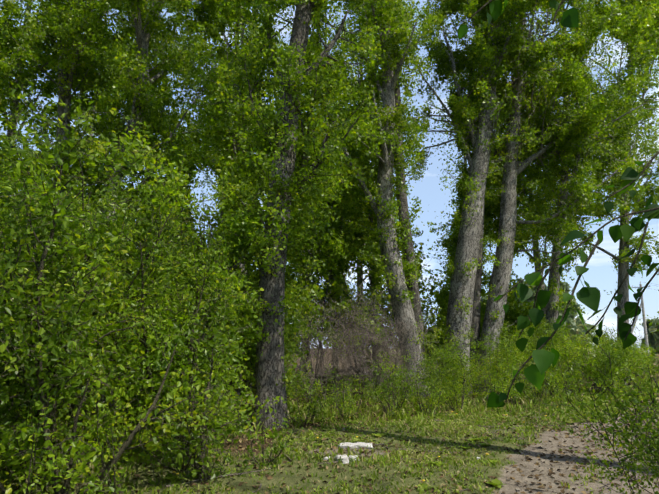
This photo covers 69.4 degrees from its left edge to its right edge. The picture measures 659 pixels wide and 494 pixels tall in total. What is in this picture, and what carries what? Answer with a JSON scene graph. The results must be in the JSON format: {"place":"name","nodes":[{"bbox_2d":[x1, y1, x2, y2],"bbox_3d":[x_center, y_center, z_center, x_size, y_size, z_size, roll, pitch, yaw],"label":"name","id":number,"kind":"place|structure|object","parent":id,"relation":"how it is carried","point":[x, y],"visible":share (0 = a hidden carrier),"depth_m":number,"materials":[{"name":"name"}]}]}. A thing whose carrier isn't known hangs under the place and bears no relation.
{"place":"outdoors","nodes":[
{"label":"outdoors","id":0,"kind":"place"},
{"bbox_2d":[0,348,658,493],"bbox_3d":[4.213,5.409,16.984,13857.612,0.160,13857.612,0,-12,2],"label":"ground","id":1,"kind":"structure","parent":0,"point":[502,476],"depth_m":7.07,"materials":[{"name":"soil"}]},
{"bbox_2d":[0,43,17,80],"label":"poplar","id":2,"kind":"object","parent":1,"relation":"on","point":[4,67],"visible":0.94,"depth_m":15.40,"materials":[{"name":"green plant"}]},
{"bbox_2d":[0,423,25,470],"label":"shrub","id":3,"kind":"object","parent":1,"relation":"on","point":[2,447],"visible":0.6,"depth_m":5.12,"materials":[{"name":"green plant"}]},
{"bbox_2d":[0,392,72,493],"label":"shrub","id":4,"kind":"object","parent":1,"relation":"on","point":[28,487],"visible":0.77,"depth_m":4.98,"materials":[{"name":"green plant"}]},
{"bbox_2d":[0,334,74,478],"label":"bush","id":5,"kind":"object","parent":1,"relation":"on","point":[22,436],"visible":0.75,"depth_m":5.18,"materials":[{"name":"green plant"}]},
{"bbox_2d":[11,151,81,266],"bbox_3d":[-12.127,0.158,17.381,6.682,10.387,7.595,0,-12,2],"label":"understorey","id":6,"kind":"object","parent":1,"relation":"on","point":[38,193],"visible":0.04,"depth_m":19.17,"materials":[{"name":"green plant"}]},
{"bbox_2d":[0,150,94,426],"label":"bush","id":7,"kind":"object","parent":1,"relation":"on","point":[4,248],"visible":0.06,"depth_m":8.76,"materials":[{"name":"green plant"}]},
{"bbox_2d":[0,0,102,197],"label":"poplar","id":8,"kind":"object","parent":1,"relation":"on","point":[23,77],"visible":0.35,"depth_m":20.27,"materials":[{"name":"green plant"}]},
{"bbox_2d":[0,351,106,477],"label":"shrub","id":9,"kind":"object","parent":1,"relation":"on","point":[19,418],"visible":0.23,"depth_m":6.28,"materials":[{"name":"green plant"}]},
{"bbox_2d":[0,176,121,464],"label":"bush","id":10,"kind":"object","parent":1,"relation":"on","point":[6,215],"visible":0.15,"depth_m":6.70,"materials":[{"name":"green plant"}]},
{"bbox_2d":[0,181,133,354],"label":"bush","id":11,"kind":"object","parent":1,"relation":"on","point":[104,189],"visible":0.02,"depth_m":11.13,"materials":[{"name":"green plant"}]},
{"bbox_2d":[0,357,136,493],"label":"shrub","id":12,"kind":"object","parent":1,"relation":"on","point":[47,485],"visible":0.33,"depth_m":5.81,"materials":[{"name":"green plant"}]},
{"bbox_2d":[1,190,151,402],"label":"bush","id":13,"kind":"object","parent":1,"relation":"on","point":[90,201],"visible":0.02,"depth_m":13.46,"materials":[{"name":"green plant"}]},
{"bbox_2d":[25,14,132,223],"bbox_3d":[-17.129,-4.418,32.940,8.067,26.172,6.520,0,-12,2],"label":"poplar","id":14,"kind":"object","parent":1,"relation":"on","point":[73,103],"visible":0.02,"depth_m":33.45,"materials":[{"name":"green plant"}]},
{"bbox_2d":[0,0,174,402],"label":"poplar","id":15,"kind":"object","parent":1,"relation":"on","point":[70,67],"visible":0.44,"depth_m":17.05,"materials":[{"name":"green plant"}]},
{"bbox_2d":[0,79,177,476],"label":"bush","id":16,"kind":"object","parent":1,"relation":"on","point":[88,334],"visible":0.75,"depth_m":6.33,"materials":[{"name":"green plant"}]},
{"bbox_2d":[44,375,148,493],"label":"shrub","id":17,"kind":"object","parent":1,"relation":"on","point":[111,489],"visible":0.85,"depth_m":5.67,"materials":[{"name":"green plant"}]},
{"bbox_2d":[0,245,226,493],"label":"bush","id":18,"kind":"object","parent":1,"relation":"on","point":[146,416],"visible":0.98,"depth_m":5.52,"materials":[{"name":"green plant"}]},
{"bbox_2d":[0,114,240,446],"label":"bush","id":19,"kind":"object","parent":1,"relation":"on","point":[92,251],"visible":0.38,"depth_m":7.88,"materials":[{"name":"green plant"}]},
{"bbox_2d":[19,164,222,417],"bbox_3d":[-5.502,1.045,12.079,4.852,6.452,4.747,-11,-16,43],"label":"bush","id":20,"kind":"object","parent":1,"relation":"on","point":[125,259],"visible":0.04,"depth_m":11.60,"materials":[{"name":"green plant"}]},
{"bbox_2d":[52,184,210,404],"bbox_3d":[-7.800,1.199,19.310,9.553,9.626,6.793,-9,-15,37],"label":"understorey","id":21,"kind":"object","parent":1,"relation":"on","point":[175,214],"visible":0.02,"depth_m":16.82,"materials":[{"name":"green plant"}]},
{"bbox_2d":[84,0,202,221],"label":"poplar","id":22,"kind":"object","parent":1,"relation":"on","point":[158,129],"visible":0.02,"depth_m":27.06,"materials":[{"name":"green plant"}]},
{"bbox_2d":[44,0,262,408],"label":"poplar","id":23,"kind":"object","parent":1,"relation":"on","point":[146,28],"visible":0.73,"depth_m":16.02,"materials":[{"name":"green plant"}]},
{"bbox_2d":[67,204,285,456],"bbox_3d":[-2.301,1.374,8.137,3.339,4.180,3.590,-9,-15,37],"label":"bush","id":24,"kind":"object","parent":1,"relation":"on","point":[152,383],"visible":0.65,"depth_m":7.87,"materials":[{"name":"green plant"}]},
{"bbox_2d":[106,370,254,486],"bbox_3d":[-2.170,2.690,7.037,2.064,1.634,2.060,0,-12,2],"label":"shrub","id":25,"kind":"object","parent":1,"relation":"on","point":[211,404],"visible":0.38,"depth_m":6.59,"materials":[{"name":"green plant"}]},
{"bbox_2d":[117,176,250,370],"bbox_3d":[-6.741,1.516,23.148,8.360,10.097,7.752,0,-12,2],"label":"understorey","id":26,"kind":"object","parent":1,"relation":"on","point":[204,220],"visible":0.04,"depth_m":23.35,"materials":[{"name":"green plant"}]},
{"bbox_2d":[86,162,288,431],"bbox_3d":[-2.874,1.062,9.925,3.278,5.539,4.675,-2,-12,8],"label":"bush","id":27,"kind":"object","parent":1,"relation":"on","point":[210,278],"visible":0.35,"depth_m":9.52,"materials":[{"name":"green plant"}]},
{"bbox_2d":[98,152,289,372],"bbox_3d":[-4.169,0.711,16.604,5.616,8.948,6.348,0,-12,2],"label":"understorey","id":28,"kind":"object","parent":1,"relation":"on","point":[235,172],"visible":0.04,"depth_m":16.55,"materials":[{"name":"green plant"}]},
{"bbox_2d":[136,330,270,478],"bbox_3d":[-1.819,2.213,6.938,1.721,2.008,2.473,7,-14,-30],"label":"bush","id":29,"kind":"object","parent":1,"relation":"on","point":[206,373],"visible":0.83,"depth_m":6.79,"materials":[{"name":"green plant"}]},
{"bbox_2d":[128,208,285,381],"bbox_3d":[-3.607,1.818,13.087,4.532,5.319,4.215,-7,-14,30],"label":"bush","id":30,"kind":"object","parent":1,"relation":"on","point":[173,235],"visible":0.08,"depth_m":12.25,"materials":[{"name":"green plant"}]},
{"bbox_2d":[171,365,252,436],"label":"shrub","id":31,"kind":"object","parent":1,"relation":"on","point":[247,372],"visible":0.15,"depth_m":8.98,"materials":[{"name":"green plant"}]},
{"bbox_2d":[170,391,262,486],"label":"shrub","id":32,"kind":"object","parent":1,"relation":"on","point":[194,472],"visible":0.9,"depth_m":6.30,"materials":[{"name":"green plant"}]},
{"bbox_2d":[163,282,287,420],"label":"bush","id":33,"kind":"object","parent":1,"relation":"on","point":[246,347],"visible":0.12,"depth_m":11.20,"materials":[{"name":"green plant"}]},
{"bbox_2d":[191,101,266,241],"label":"poplar","id":34,"kind":"object","parent":1,"relation":"on","point":[207,176],"depth_m":38.38,"materials":[{"name":"green plant"}]},
{"bbox_2d":[181,12,280,285],"bbox_3d":[-5.790,-5.140,29.538,7.660,26.174,6.890,5,-13,-24],"label":"poplar","id":35,"kind":"object","parent":1,"relation":"on","point":[197,194],"depth_m":27.93,"materials":[{"name":"green plant"}]},
{"bbox_2d":[155,0,311,396],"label":"poplar","id":36,"kind":"object","parent":1,"relation":"on","point":[200,9],"visible":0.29,"depth_m":19.04,"materials":[{"name":"green plant"}]},
{"bbox_2d":[169,251,318,425],"bbox_3d":[-2.398,2.309,12.550,4.347,4.539,3.034,4,-13,-19],"label":"bush","id":37,"kind":"object","parent":1,"relation":"on","point":[286,346],"visible":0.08,"depth_m":12.51,"materials":[{"name":"green plant"}]},
{"bbox_2d":[181,0,315,325],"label":"poplar","id":38,"kind":"object","parent":1,"relation":"on","point":[223,28],"visible":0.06,"depth_m":20.89,"materials":[{"name":"green plant"}]},
{"bbox_2d":[219,397,302,472],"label":"shrub","id":39,"kind":"object","parent":1,"relation":"on","point":[274,448],"visible":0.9,"depth_m":7.13,"materials":[{"name":"green plant"}]},
{"bbox_2d":[233,237,317,352],"bbox_3d":[-3.792,2.682,24.672,7.964,8.472,5.549,-10,-15,38],"label":"understorey","id":40,"kind":"object","parent":1,"relation":"on","point":[286,278],"depth_m":23.82,"materials":[{"name":"green plant"}]},
{"bbox_2d":[175,0,403,429],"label":"poplar","id":41,"kind":"object","parent":1,"relation":"on","point":[283,143],"visible":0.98,"depth_m":11.94,"materials":[{"name":"green plant"}]},
{"bbox_2d":[284,336,313,401],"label":"shrub","id":42,"kind":"object","parent":1,"relation":"on","point":[290,387],"visible":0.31,"depth_m":14.22,"materials":[{"name":"green plant"}]},
{"bbox_2d":[277,379,331,425],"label":"shrub","id":43,"kind":"object","parent":1,"relation":"on","point":[313,409],"visible":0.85,"depth_m":10.79,"materials":[{"name":"green plant"}]},
{"bbox_2d":[285,115,325,370],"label":"poplar","id":44,"kind":"object","parent":1,"relation":"on","point":[297,284],"depth_m":39.11,"materials":[{"name":"green plant"}]},
{"bbox_2d":[284,305,342,399],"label":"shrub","id":45,"kind":"object","parent":1,"relation":"on","point":[307,356],"visible":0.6,"depth_m":16.35,"materials":[{"name":"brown plant"}]},
{"bbox_2d":[233,154,412,389],"bbox_3d":[-0.049,0.818,19.799,7.490,10.090,7.068,7,-14,-29],"label":"tree foliage","id":46,"kind":"object","parent":1,"relation":"on","point":[333,250],"visible":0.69,"depth_m":19.00,"materials":[{"name":"green plant"}]},
{"bbox_2d":[287,297,362,399],"bbox_3d":[-0.256,3.162,15.634,3.010,3.720,2.754,0,-12,2],"label":"dead brush","id":47,"kind":"object","parent":1,"relation":"on","point":[322,364],"visible":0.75,"depth_m":15.48,"materials":[{"name":"brown plant"}]},
{"bbox_2d":[288,49,365,376],"bbox_3d":[-0.797,-3.627,31.845,7.147,24.174,7.821,0,-12,2],"label":"poplar","id":48,"kind":"object","parent":1,"relation":"on","point":[320,211],"visible":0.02,"depth_m":30.89,"materials":[{"name":"green plant"}]},
{"bbox_2d":[0,374,658,493],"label":"short grass","id":49,"kind":"structure","parent":1,"relation":"on","point":[423,426],"depth_m":8.18,"materials":[{"name":"plant"}]},
{"bbox_2d":[296,364,362,411],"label":"shrub","id":50,"kind":"object","parent":1,"relation":"on","point":[315,393],"visible":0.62,"depth_m":12.87,"materials":[{"name":"green plant"}]},
{"bbox_2d":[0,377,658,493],"bbox_3d":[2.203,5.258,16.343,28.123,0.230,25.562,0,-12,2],"label":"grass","id":51,"kind":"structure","parent":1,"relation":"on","point":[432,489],"depth_m":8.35,"materials":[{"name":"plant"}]},
{"bbox_2d":[32,390,630,490],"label":"dandelions","id":52,"kind":"object","parent":1,"relation":"on","point":[496,481],"visible":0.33,"depth_m":8.53,"materials":[{"name":"yellow"}]},
{"bbox_2d":[6,394,656,493],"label":"fallen sticks","id":53,"kind":"object","parent":1,"relation":"on","point":[396,449],"visible":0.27,"depth_m":8.19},
{"bbox_2d":[294,5,369,387],"bbox_3d":[-0.024,-4.137,23.616,5.369,21.709,4.487,9,-15,-35],"label":"poplar","id":54,"kind":"object","parent":1,"relation":"on","point":[356,236],"visible":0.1,"depth_m":22.56,"materials":[{"name":"green plant"}]},
{"bbox_2d":[299,292,383,397],"bbox_3d":[0.157,3.337,16.756,2.965,3.843,3.830,-4,-13,20],"label":"dead brush","id":55,"kind":"object","parent":1,"relation":"on","point":[336,343],"visible":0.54,"depth_m":16.75,"materials":[{"name":"brown plant"}]},
{"bbox_2d":[33,382,658,444],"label":"tall grass","id":56,"kind":"structure","parent":1,"relation":"on","point":[475,406],"depth_m":13.29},
{"bbox_2d":[326,379,378,422],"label":"shrub","id":57,"kind":"object","parent":1,"relation":"on","point":[342,409],"visible":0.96,"depth_m":11.58,"materials":[{"name":"green plant"}]},
{"bbox_2d":[313,287,393,395],"bbox_3d":[0.746,3.182,16.049,2.512,3.856,2.516,-9,-15,36],"label":"dead brush","id":58,"kind":"object","parent":1,"relation":"on","point":[346,356],"visible":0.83,"depth_m":15.97,"materials":[{"name":"brown plant"}]},
{"bbox_2d":[266,0,441,397],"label":"poplar","id":59,"kind":"object","parent":1,"relation":"on","point":[383,206],"visible":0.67,"depth_m":18.43,"materials":[{"name":"green plant"}]},
{"bbox_2d":[287,231,424,378],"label":"tree","id":60,"kind":"object","parent":1,"relation":"on","point":[345,283],"visible":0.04,"depth_m":26.81,"materials":[{"name":"green plant"}]},
{"bbox_2d":[318,2,408,384],"bbox_3d":[1.563,-4.655,24.759,5.164,23.196,4.343,0,-12,2],"label":"poplar","id":61,"kind":"object","parent":1,"relation":"on","point":[363,195],"visible":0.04,"depth_m":24.50,"materials":[{"name":"green plant"}]},
{"bbox_2d":[321,282,405,395],"bbox_3d":[1.234,3.191,17.090,3.038,4.267,3.264,0,-12,2],"label":"dead brush","id":62,"kind":"object","parent":1,"relation":"on","point":[360,359],"visible":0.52,"depth_m":16.99,"materials":[{"name":"brown plant"}]},
{"bbox_2d":[332,286,420,401],"bbox_3d":[1.560,3.221,16.032,2.900,3.768,2.703,7,-14,-30],"label":"dead brush","id":63,"kind":"object","parent":1,"relation":"on","point":[364,357],"visible":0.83,"depth_m":15.83,"materials":[{"name":"brown plant"}]},
{"bbox_2d":[313,190,452,387],"bbox_3d":[2.433,1.909,22.582,7.409,9.125,5.888,-9,-15,36],"label":"tree","id":64,"kind":"object","parent":1,"relation":"on","point":[442,299],"visible":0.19,"depth_m":21.85,"materials":[{"name":"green plant"}]},
{"bbox_2d":[343,56,424,374],"bbox_3d":[2.388,-3.411,35.237,7.226,25.131,8.141,8,-14,-33],"label":"poplar","id":65,"kind":"object","parent":1,"relation":"on","point":[359,280],"visible":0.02,"depth_m":33.95,"materials":[{"name":"green plant"}]},
{"bbox_2d":[355,307,416,396],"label":"shrub","id":66,"kind":"object","parent":1,"relation":"on","point":[385,344],"visible":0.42,"depth_m":16.89,"materials":[{"name":"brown plant"}]},
{"bbox_2d":[355,360,418,419],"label":"shrub","id":67,"kind":"object","parent":1,"relation":"on","point":[389,400],"visible":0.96,"depth_m":12.23,"materials":[{"name":"green plant"}]},
{"bbox_2d":[330,0,451,376],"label":"poplar","id":68,"kind":"object","parent":1,"relation":"on","point":[405,216],"visible":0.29,"depth_m":19.39,"materials":[{"name":"green plant"}]},
{"bbox_2d":[361,350,426,408],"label":"shrub","id":69,"kind":"object","parent":1,"relation":"on","point":[407,387],"visible":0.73,"depth_m":13.90,"materials":[{"name":"green plant"}]},
{"bbox_2d":[358,297,440,399],"bbox_3d":[2.450,3.313,16.122,2.961,3.629,3.076,-8,-14,33],"label":"dead brush","id":70,"kind":"object","parent":1,"relation":"on","point":[392,345],"visible":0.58,"depth_m":15.98,"materials":[{"name":"brown plant"}]},
{"bbox_2d":[323,442,479,463],"bbox_3d":[0.978,3.362,7.615,2.459,0.172,1.572,-7,-14,31],"label":"rubble","id":71,"kind":"object","parent":1,"relation":"on","point":[345,458],"visible":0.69,"depth_m":8.44,"materials":[{"name":"stone"}]},
{"bbox_2d":[371,304,444,397],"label":"shrub","id":72,"kind":"object","parent":1,"relation":"on","point":[411,342],"visible":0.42,"depth_m":16.72,"materials":[{"name":"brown plant"}]},
{"bbox_2d":[404,366,449,415],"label":"shrub","id":73,"kind":"object","parent":1,"relation":"on","point":[428,398],"visible":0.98,"depth_m":12.61,"materials":[{"name":"green plant"}]},
{"bbox_2d":[412,349,466,397],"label":"shrub","id":74,"kind":"object","parent":1,"relation":"on","point":[435,370],"visible":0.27,"depth_m":16.41,"materials":[{"name":"green plant"}]},
{"bbox_2d":[408,329,490,406],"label":"shrub","id":75,"kind":"object","parent":1,"relation":"on","point":[457,359],"visible":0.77,"depth_m":14.88,"materials":[{"name":"green plant"}]},
{"bbox_2d":[422,369,477,410],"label":"shrub","id":76,"kind":"object","parent":1,"relation":"on","point":[460,385],"visible":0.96,"depth_m":13.42,"materials":[{"name":"green plant"}]},
{"bbox_2d":[418,258,486,364],"bbox_3d":[5.936,3.677,24.846,4.790,6.561,5.116,0,-12,2],"label":"understorey","id":77,"kind":"object","parent":1,"relation":"on","point":[448,281],"visible":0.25,"depth_m":24.50,"materials":[{"name":"green plant"}]},
{"bbox_2d":[423,74,497,337],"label":"poplar","id":78,"kind":"object","parent":1,"relation":"on","point":[454,238],"visible":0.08,"depth_m":38.55,"materials":[{"name":"green plant"}]},
{"bbox_2d":[420,325,500,394],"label":"shrub","id":79,"kind":"object","parent":1,"relation":"on","point":[443,355],"visible":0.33,"depth_m":17.78,"materials":[{"name":"green plant"}]},
{"bbox_2d":[419,0,554,391],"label":"poplar","id":80,"kind":"object","parent":1,"relation":"on","point":[476,316],"visible":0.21,"depth_m":20.82,"materials":[{"name":"green plant"}]},
{"bbox_2d":[398,0,577,394],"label":"poplar","id":81,"kind":"object","parent":1,"relation":"on","point":[463,266],"visible":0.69,"depth_m":20.24,"materials":[{"name":"green plant"}]},
{"bbox_2d":[457,325,534,397],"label":"shrub","id":82,"kind":"object","parent":1,"relation":"on","point":[510,356],"visible":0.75,"depth_m":16.23,"materials":[{"name":"green plant"}]},
{"bbox_2d":[473,358,522,403],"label":"shrub","id":83,"kind":"object","parent":1,"relation":"on","point":[500,387],"visible":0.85,"depth_m":14.00,"materials":[{"name":"green plant"}]},
{"bbox_2d":[342,393,657,493],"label":"fallen leaves","id":84,"kind":"object","parent":1,"relation":"on","point":[608,488],"visible":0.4,"depth_m":7.33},
{"bbox_2d":[485,363,527,404],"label":"shrub","id":85,"kind":"object","parent":1,"relation":"on","point":[513,398],"visible":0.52,"depth_m":14.71,"materials":[{"name":"green plant"}]},
{"bbox_2d":[480,269,544,379],"bbox_3d":[9.569,4.200,25.744,4.429,5.950,5.870,-8,-14,32],"label":"understorey","id":86,"kind":"object","parent":1,"relation":"on","point":[515,310],"visible":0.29,"depth_m":24.49,"materials":[{"name":"green plant"}]},
{"bbox_2d":[457,32,574,313],"bbox_3d":[12.776,-3.443,32.688,6.921,24.183,8.034,4,-13,-18],"label":"poplar","id":87,"kind":"object","parent":1,"relation":"on","point":[491,209],"visible":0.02,"depth_m":31.67,"materials":[{"name":"green plant"}]},
{"bbox_2d":[487,317,565,395],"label":"shrub","id":88,"kind":"object","parent":1,"relation":"on","point":[502,343],"visible":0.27,"depth_m":18.35,"materials":[{"name":"green plant"}]},
{"bbox_2d":[395,354,658,386],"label":"dry grass","id":89,"kind":"structure","parent":1,"relation":"on","point":[614,373],"depth_m":26.38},
{"bbox_2d":[509,277,565,351],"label":"tree","id":90,"kind":"object","parent":1,"relation":"on","point":[531,298],"visible":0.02,"depth_m":97.87,"materials":[{"name":"green plant"}]},
{"bbox_2d":[506,363,573,401],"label":"shrub","id":91,"kind":"object","parent":1,"relation":"on","point":[537,389],"visible":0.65,"depth_m":15.46,"materials":[{"name":"green plant"}]},
{"bbox_2d":[424,0,658,392],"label":"poplar","id":92,"kind":"object","parent":1,"relation":"on","point":[540,114],"visible":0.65,"depth_m":20.62,"materials":[{"name":"green plant"}]},
{"bbox_2d":[510,315,596,389],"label":"shrub","id":93,"kind":"object","parent":1,"relation":"on","point":[545,333],"visible":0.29,"depth_m":20.12,"materials":[{"name":"green plant"}]},
{"bbox_2d":[534,355,580,395],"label":"shrub","id":94,"kind":"object","parent":1,"relation":"on","point":[564,390],"visible":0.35,"depth_m":16.24,"materials":[{"name":"green plant"}]},
{"bbox_2d":[531,281,590,341],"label":"tree","id":95,"kind":"object","parent":1,"relation":"on","point":[576,330],"visible":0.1,"depth_m":96.89,"materials":[{"name":"green plant"}]},
{"bbox_2d":[525,328,609,391],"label":"shrub","id":96,"kind":"object","parent":1,"relation":"on","point":[561,348],"visible":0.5,"depth_m":17.80,"materials":[{"name":"green plant"}]},
{"bbox_2d":[497,0,658,383],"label":"poplar","id":97,"kind":"object","parent":1,"relation":"on","point":[638,201],"visible":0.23,"depth_m":25.33,"materials":[{"name":"green plant"}]},
{"bbox_2d":[575,316,595,348],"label":"tree","id":98,"kind":"object","parent":1,"relation":"on","point":[587,326],"visible":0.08,"depth_m":241.25,"materials":[{"name":"green plant"}]},
{"bbox_2d":[517,0,658,388],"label":"poplar","id":99,"kind":"object","parent":1,"relation":"on","point":[595,27],"visible":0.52,"depth_m":21.60,"materials":[{"name":"green plant"}]},
{"bbox_2d":[532,311,658,493],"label":"bush","id":100,"kind":"object","parent":1,"relation":"on","point":[644,415],"visible":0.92,"depth_m":4.67,"materials":[{"name":"green plant"}]},
{"bbox_2d":[562,331,642,392],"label":"shrub","id":101,"kind":"object","parent":1,"relation":"on","point":[613,360],"visible":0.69,"depth_m":17.81,"materials":[{"name":"green plant"}]},
{"bbox_2d":[562,358,658,493],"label":"bush","id":102,"kind":"object","parent":1,"relation":"on","point":[629,416],"visible":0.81,"depth_m":4.50,"materials":[{"name":"green plant"}]},
{"bbox_2d":[582,325,654,385],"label":"shrub","id":103,"kind":"object","parent":1,"relation":"on","point":[588,335],"visible":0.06,"depth_m":21.59,"materials":[{"name":"green plant"}]},
{"bbox_2d":[584,316,656,393],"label":"shrub","id":104,"kind":"object","parent":1,"relation":"on","point":[637,361],"visible":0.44,"depth_m":19.05,"materials":[{"name":"green plant"}]},
{"bbox_2d":[599,330,658,382],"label":"shrub","id":105,"kind":"object","parent":1,"relation":"on","point":[650,359],"visible":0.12,"depth_m":22.11,"materials":[{"name":"green plant"}]},
{"bbox_2d":[631,282,657,353],"bbox_3d":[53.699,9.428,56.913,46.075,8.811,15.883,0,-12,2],"label":"utility pole","id":106,"kind":"object","parent":1,"relation":"on","point":[644,322],"visible":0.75,"depth_m":50.40,"materials":[{"name":"concrete"}]},
{"bbox_2d":[640,318,658,353],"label":"tree","id":107,"kind":"object","parent":1,"relation":"on","point":[651,341],"visible":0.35,"depth_m":152.17,"materials":[{"name":"green plant"}]},
{"bbox_2d":[649,313,658,350],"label":"tree","id":108,"kind":"object","parent":1,"relation":"on","point":[654,328],"visible":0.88,"depth_m":140.89,"materials":[{"name":"green plant"}]},
{"bbox_2d":[0,0,658,347],"label":"sky","id":109,"kind":"structure","parent":0,"point":[600,274],"materials":[{"name":"blue"}]},
{"bbox_2d":[458,0,658,407],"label":"branch","id":110,"kind":"object","parent":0,"point":[587,296],"visible":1,"depth_m":2.11,"materials":[{"name":"green plant"}]},
{"bbox_2d":[629,195,652,230],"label":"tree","id":111,"kind":"object","parent":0,"point":[649,201],"visible":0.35,"depth_m":3.80,"materials":[{"name":"green plant"}]}
]}

